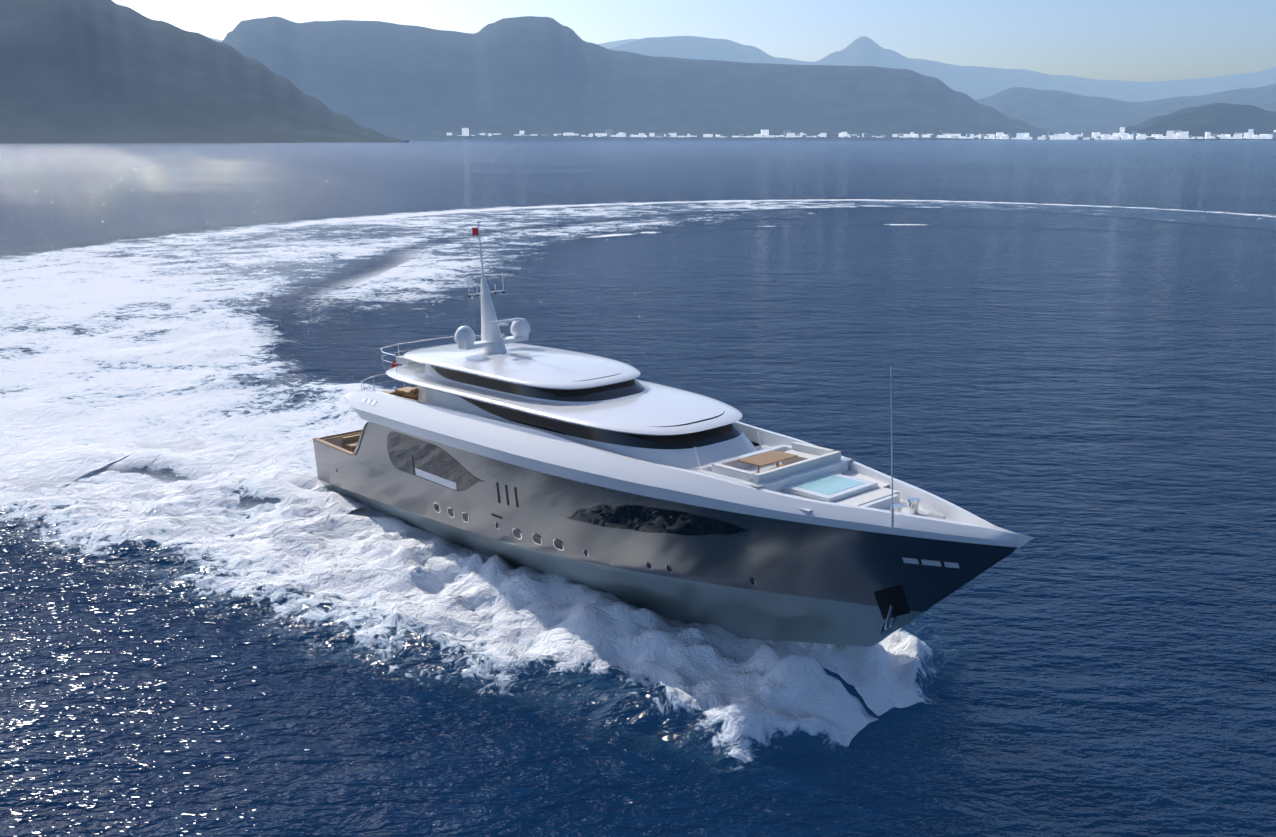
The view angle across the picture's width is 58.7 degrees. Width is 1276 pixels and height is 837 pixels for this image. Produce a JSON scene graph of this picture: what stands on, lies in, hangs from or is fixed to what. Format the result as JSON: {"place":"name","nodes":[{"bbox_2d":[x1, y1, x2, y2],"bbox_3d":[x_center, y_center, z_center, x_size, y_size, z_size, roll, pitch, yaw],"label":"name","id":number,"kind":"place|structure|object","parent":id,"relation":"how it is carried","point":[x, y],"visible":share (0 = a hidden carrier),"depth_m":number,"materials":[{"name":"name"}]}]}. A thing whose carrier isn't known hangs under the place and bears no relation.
{"place":"outdoors","nodes":[
{"label":"outdoors","id":0,"kind":"place"},
{"bbox_2d":[0,0,403,142],"bbox_3d":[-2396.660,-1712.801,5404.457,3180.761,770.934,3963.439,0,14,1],"label":"mountain","id":1,"kind":"structure","parent":0,"point":[91,71],"depth_m":4399.97,"materials":[{"name":"stone"}]},
{"bbox_2d":[208,37,637,48],"bbox_3d":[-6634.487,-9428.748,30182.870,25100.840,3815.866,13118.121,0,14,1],"label":"mountain","id":2,"kind":"structure","parent":0,"point":[608,45],"depth_m":31714.53,"materials":[{"name":"blue stone"}]},
{"bbox_2d":[0,140,1275,836],"bbox_3d":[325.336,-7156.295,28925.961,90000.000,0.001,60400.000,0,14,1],"label":"sea","id":3,"kind":"structure","parent":0,"point":[1092,412],"depth_m":66.07,"materials":[{"name":"blue liquid"}]},
{"bbox_2d":[0,432,877,779],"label":"wake foam","id":4,"kind":"object","parent":3,"relation":"on","point":[370,590],"visible":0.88,"depth_m":46.13,"materials":[{"name":"liquid"}]},
{"bbox_2d":[0,198,1275,512],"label":"wake","id":5,"kind":"object","parent":3,"relation":"on","point":[112,348],"visible":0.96,"depth_m":115.83,"materials":[{"name":"liquid"}]},
{"bbox_2d":[313,221,1034,646],"bbox_3d":[-1.726,0.415,48.440,8.807,17.301,41.347,-13,16,-38],"label":"yacht","id":6,"kind":"object","parent":3,"relation":"on","point":[621,481],"visible":1,"depth_m":42.83,"materials":[{"name":"grey metal"}]},
{"bbox_2d":[278,208,1267,384],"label":"wake","id":7,"kind":"object","parent":3,"relation":"on","point":[434,275],"visible":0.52,"depth_m":172.66,"materials":[{"name":"liquid"}]},
{"bbox_2d":[776,609,976,715],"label":"bow wave","id":8,"kind":"object","parent":3,"relation":"on","point":[922,657],"visible":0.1,"depth_m":40.98,"materials":[{"name":"liquid"}]},
{"bbox_2d":[567,224,1275,240],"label":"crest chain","id":9,"kind":"object","parent":3,"relation":"on","point":[643,232],"visible":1,"depth_m":245.45,"materials":[{"name":"liquid"}]},
{"bbox_2d":[222,16,1058,139],"bbox_3d":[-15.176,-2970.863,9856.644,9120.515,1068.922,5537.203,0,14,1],"label":"mountain","id":10,"kind":"structure","parent":0,"point":[545,78],"depth_m":8766.21,"materials":[{"name":"stone"}]},
{"bbox_2d":[447,127,1275,139],"bbox_3d":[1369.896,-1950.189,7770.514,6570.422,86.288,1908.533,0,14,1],"label":"coastal town","id":11,"kind":"object","parent":10,"relation":"on","point":[1172,134],"visible":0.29,"depth_m":7660.40,"materials":[{"name":"white"}]},
{"bbox_2d":[112,0,1275,81],"label":"sky","id":12,"kind":"structure","parent":0,"point":[1127,40],"materials":[{"name":"blue"}]},
{"bbox_2d":[609,36,1275,101],"bbox_3d":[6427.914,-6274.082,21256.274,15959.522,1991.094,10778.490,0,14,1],"label":"mountain","id":13,"kind":"structure","parent":0,"point":[976,82],"depth_m":21000.00,"materials":[{"name":"blue stone"}]},
{"bbox_2d":[975,83,1275,134],"bbox_3d":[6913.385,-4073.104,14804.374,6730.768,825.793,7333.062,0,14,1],"label":"mountain","id":14,"kind":"structure","parent":0,"point":[1062,112],"depth_m":13905.75,"materials":[{"name":"stone"}]},
{"bbox_2d":[1111,103,1275,139],"bbox_3d":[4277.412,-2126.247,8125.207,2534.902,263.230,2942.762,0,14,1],"label":"mountain","id":15,"kind":"structure","parent":0,"point":[1221,118],"depth_m":7649.68,"materials":[{"name":"stone"}]}
]}

